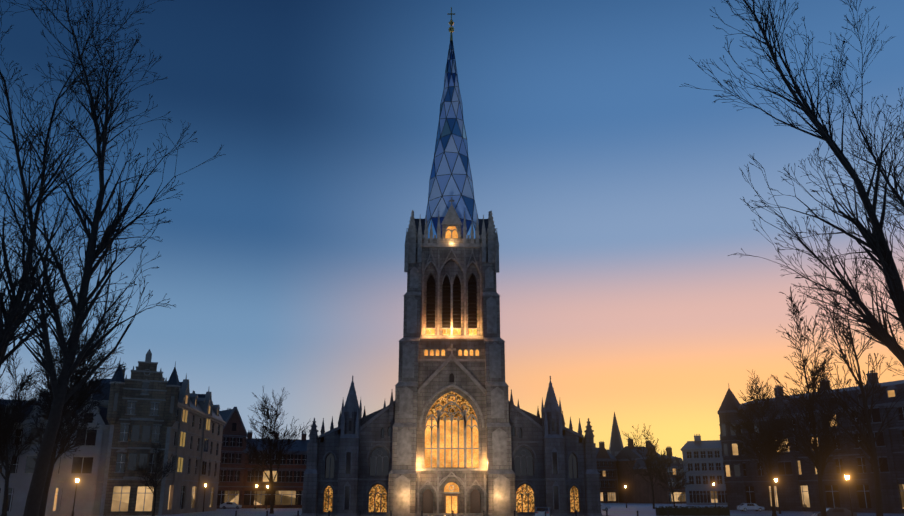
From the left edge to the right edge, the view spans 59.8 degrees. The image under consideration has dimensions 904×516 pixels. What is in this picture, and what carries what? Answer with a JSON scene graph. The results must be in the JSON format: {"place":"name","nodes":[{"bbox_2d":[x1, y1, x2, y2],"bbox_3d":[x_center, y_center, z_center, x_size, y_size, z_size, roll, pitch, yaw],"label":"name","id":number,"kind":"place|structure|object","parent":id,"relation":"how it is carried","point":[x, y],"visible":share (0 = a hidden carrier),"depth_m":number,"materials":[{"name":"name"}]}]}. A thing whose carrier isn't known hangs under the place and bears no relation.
{"place":"outdoors","nodes":[
{"label":"outdoors","id":0,"kind":"place"},
{"bbox_2d":[242,430,308,507],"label":"building","id":1,"kind":"structure","parent":0,"point":[288,485],"depth_m":151.09,"materials":[{"name":"brick"}]},
{"bbox_2d":[386,243,516,515],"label":"church tower","id":2,"kind":"structure","parent":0,"point":[451,431],"depth_m":88.09,"materials":[{"name":"grey stone"}]},
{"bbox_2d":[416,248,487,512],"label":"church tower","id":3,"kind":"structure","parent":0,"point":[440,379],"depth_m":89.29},
{"bbox_2d":[404,197,498,272],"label":"tower parapet","id":4,"kind":"structure","parent":3,"relation":"on","point":[451,224],"depth_m":93.79,"materials":[{"name":"grey stone"}]},
{"bbox_2d":[425,7,479,238],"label":"church spire","id":5,"kind":"structure","parent":4,"relation":"on","point":[450,176],"depth_m":99.95,"materials":[{"name":"blue glass"}]},
{"bbox_2d":[235,510,668,515],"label":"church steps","id":6,"kind":"structure","parent":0,"point":[514,511],"depth_m":84.68,"materials":[{"name":"grey stone"}]},
{"bbox_2d":[0,0,903,458],"label":"sky","id":7,"kind":"structure","parent":0,"point":[612,188],"materials":[{"name":"blue"}]},
{"bbox_2d":[145,503,903,515],"bbox_3d":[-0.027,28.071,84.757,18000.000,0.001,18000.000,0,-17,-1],"label":"ground","id":8,"kind":"structure","parent":0,"point":[631,509],"depth_m":112.63,"materials":[{"name":"white snow"}]},
{"bbox_2d":[0,345,43,515],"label":"tree","id":9,"kind":"object","parent":8,"relation":"on","point":[7,425],"visible":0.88,"depth_m":91.51,"materials":[{"name":"brown plant"}]},
{"bbox_2d":[0,390,109,515],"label":"building","id":10,"kind":"structure","parent":8,"relation":"on","point":[85,464],"depth_m":94.43,"materials":[{"name":"grey stone"}]},
{"bbox_2d":[24,282,126,515],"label":"tree","id":11,"kind":"object","parent":8,"relation":"on","point":[79,398],"visible":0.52,"depth_m":71.59,"materials":[{"name":"brown plant"}]},
{"bbox_2d":[71,477,79,515],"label":"street lamp","id":12,"kind":"object","parent":8,"relation":"on","point":[76,482],"visible":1,"depth_m":90.74,"materials":[{"name":"black metal"}]},
{"bbox_2d":[0,0,172,377],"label":"tree","id":13,"kind":"object","parent":8,"relation":"on","point":[6,337],"visible":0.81,"depth_m":41.55,"materials":[{"name":"brown plant"}]},
{"bbox_2d":[0,0,225,515],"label":"tree","id":14,"kind":"object","parent":8,"relation":"on","point":[81,309],"visible":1,"depth_m":36.40,"materials":[{"name":"brown plant"}]},
{"bbox_2d":[99,349,180,515],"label":"building","id":15,"kind":"structure","parent":8,"relation":"on","point":[142,407],"depth_m":97.52,"materials":[{"name":"stone"}]},
{"bbox_2d":[74,366,225,514],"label":"building","id":16,"kind":"structure","parent":8,"relation":"on","point":[195,441],"depth_m":111.60,"materials":[{"name":"grey stone"}]},
{"bbox_2d":[133,437,178,515],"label":"tree","id":17,"kind":"object","parent":8,"relation":"on","point":[152,478],"visible":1,"depth_m":95.11,"materials":[{"name":"brown plant"}]},
{"bbox_2d":[220,502,241,508],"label":"car","id":18,"kind":"object","parent":8,"relation":"on","point":[225,505],"visible":1,"depth_m":139.30,"materials":[{"name":"white metal"}]},
{"bbox_2d":[216,407,247,508],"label":"building","id":19,"kind":"structure","parent":8,"relation":"on","point":[232,465],"depth_m":148.34,"materials":[{"name":"brick"}]},
{"bbox_2d":[243,386,311,513],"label":"tree","id":20,"kind":"object","parent":8,"relation":"on","point":[267,431],"visible":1,"depth_m":106.36,"materials":[{"name":"plant"}]},
{"bbox_2d":[317,408,584,443],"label":"church roof","id":21,"kind":"structure","parent":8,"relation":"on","point":[366,418],"depth_m":89.61,"materials":[{"name":"grey stone"}]},
{"bbox_2d":[317,430,340,513],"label":"church wing","id":22,"kind":"structure","parent":21,"relation":"on","point":[331,441],"depth_m":87.10,"materials":[{"name":"grey stone"}]},
{"bbox_2d":[301,376,394,515],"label":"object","id":23,"kind":"object","parent":21,"relation":"on","point":[349,427],"visible":0.85,"depth_m":86.51,"materials":[{"name":"stone"}]},
{"bbox_2d":[358,404,394,513],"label":"church wing","id":24,"kind":"structure","parent":21,"relation":"attached to","point":[371,431],"depth_m":87.41,"materials":[{"name":"grey stone"}]},
{"bbox_2d":[509,409,544,513],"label":"church wing","id":25,"kind":"structure","parent":21,"relation":"on","point":[531,431],"depth_m":87.71,"materials":[{"name":"grey stone"}]},
{"bbox_2d":[509,376,601,515],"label":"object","id":26,"kind":"object","parent":21,"relation":"on","point":[552,427],"visible":0.92,"depth_m":86.80,"materials":[{"name":"stone"}]},
{"bbox_2d":[562,429,585,513],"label":"church wing","id":27,"kind":"structure","parent":21,"relation":"on","point":[572,442],"depth_m":87.44,"materials":[{"name":"grey stone"}]},
{"bbox_2d":[535,507,550,515],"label":"car","id":28,"kind":"object","parent":8,"relation":"on","point":[539,511],"visible":0.96,"depth_m":79.63,"materials":[{"name":"silver metal"}]},
{"bbox_2d":[607,449,618,502],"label":"building","id":29,"kind":"structure","parent":8,"relation":"on","point":[609,450],"depth_m":256.20,"materials":[{"name":"black"}]},
{"bbox_2d":[615,438,659,502],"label":"building","id":30,"kind":"structure","parent":8,"relation":"on","point":[624,477],"depth_m":252.89,"materials":[{"name":"brick"}]},
{"bbox_2d":[621,424,672,508],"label":"tree","id":31,"kind":"object","parent":8,"relation":"on","point":[648,465],"visible":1,"depth_m":144.68,"materials":[{"name":"brown plant"}]},
{"bbox_2d":[647,448,691,506],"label":"tree","id":32,"kind":"object","parent":8,"relation":"on","point":[676,480],"visible":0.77,"depth_m":163.67,"materials":[{"name":"brown plant"}]},
{"bbox_2d":[656,506,729,515],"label":"hedge","id":33,"kind":"object","parent":8,"relation":"on","point":[698,511],"visible":1,"depth_m":94.82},
{"bbox_2d":[737,503,764,511],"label":"car","id":34,"kind":"object","parent":8,"relation":"on","point":[745,507],"visible":1,"depth_m":119.23,"materials":[{"name":"white metal"}]},
{"bbox_2d":[723,370,806,515],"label":"tree","id":35,"kind":"object","parent":8,"relation":"on","point":[771,443],"visible":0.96,"depth_m":91.47,"materials":[{"name":"brown plant"}]},
{"bbox_2d":[774,477,780,513],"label":"street lamp","id":36,"kind":"object","parent":8,"relation":"on","point":[776,479],"visible":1,"depth_m":105.17,"materials":[{"name":"black metal"}]},
{"bbox_2d":[679,0,903,365],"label":"tree","id":37,"kind":"object","parent":8,"relation":"on","point":[876,242],"visible":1,"depth_m":35.91,"materials":[{"name":"brown plant"}]},
{"bbox_2d":[771,286,855,515],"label":"tree","id":38,"kind":"object","parent":8,"relation":"on","point":[818,459],"visible":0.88,"depth_m":58.95,"materials":[{"name":"brown plant"}]},
{"bbox_2d":[811,508,856,515],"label":"car","id":39,"kind":"object","parent":8,"relation":"on","point":[838,512],"visible":0.73,"depth_m":75.13,"materials":[{"name":"grey metal"}]},
{"bbox_2d":[780,251,903,515],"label":"tree","id":40,"kind":"object","parent":8,"relation":"on","point":[870,450],"visible":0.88,"depth_m":51.71,"materials":[{"name":"brown plant"}]},
{"bbox_2d":[844,471,853,515],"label":"street lamp","id":41,"kind":"object","parent":8,"relation":"on","point":[846,475],"visible":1,"depth_m":74.60,"materials":[{"name":"black metal"}]},
{"bbox_2d":[801,0,903,375],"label":"tree","id":42,"kind":"object","parent":8,"relation":"on","point":[894,175],"visible":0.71,"depth_m":46.63,"materials":[{"name":"brown plant"}]},
{"bbox_2d":[601,503,610,510],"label":"car","id":43,"kind":"object","parent":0,"point":[604,507],"visible":0.4,"depth_m":122.88,"materials":[{"name":"white metal"}]},
{"bbox_2d":[596,441,617,502],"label":"building","id":44,"kind":"structure","parent":0,"point":[606,460],"depth_m":252.97,"materials":[{"name":"brick"}]},
{"bbox_2d":[609,412,623,456],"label":"distant spire","id":45,"kind":"structure","parent":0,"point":[616,447],"depth_m":313.40,"materials":[{"name":"stone"}]},
{"bbox_2d":[632,444,686,503],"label":"building","id":46,"kind":"structure","parent":0,"point":[643,489],"depth_m":235.04,"materials":[{"name":"brick"}]},
{"bbox_2d":[681,434,726,504],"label":"pale building","id":47,"kind":"structure","parent":0,"point":[704,464],"depth_m":198.42,"materials":[{"name":"white paint"}]},
{"bbox_2d":[717,370,903,512],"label":"building","id":48,"kind":"structure","parent":0,"point":[746,481],"depth_m":118.70,"materials":[{"name":"black brick"}]}
]}

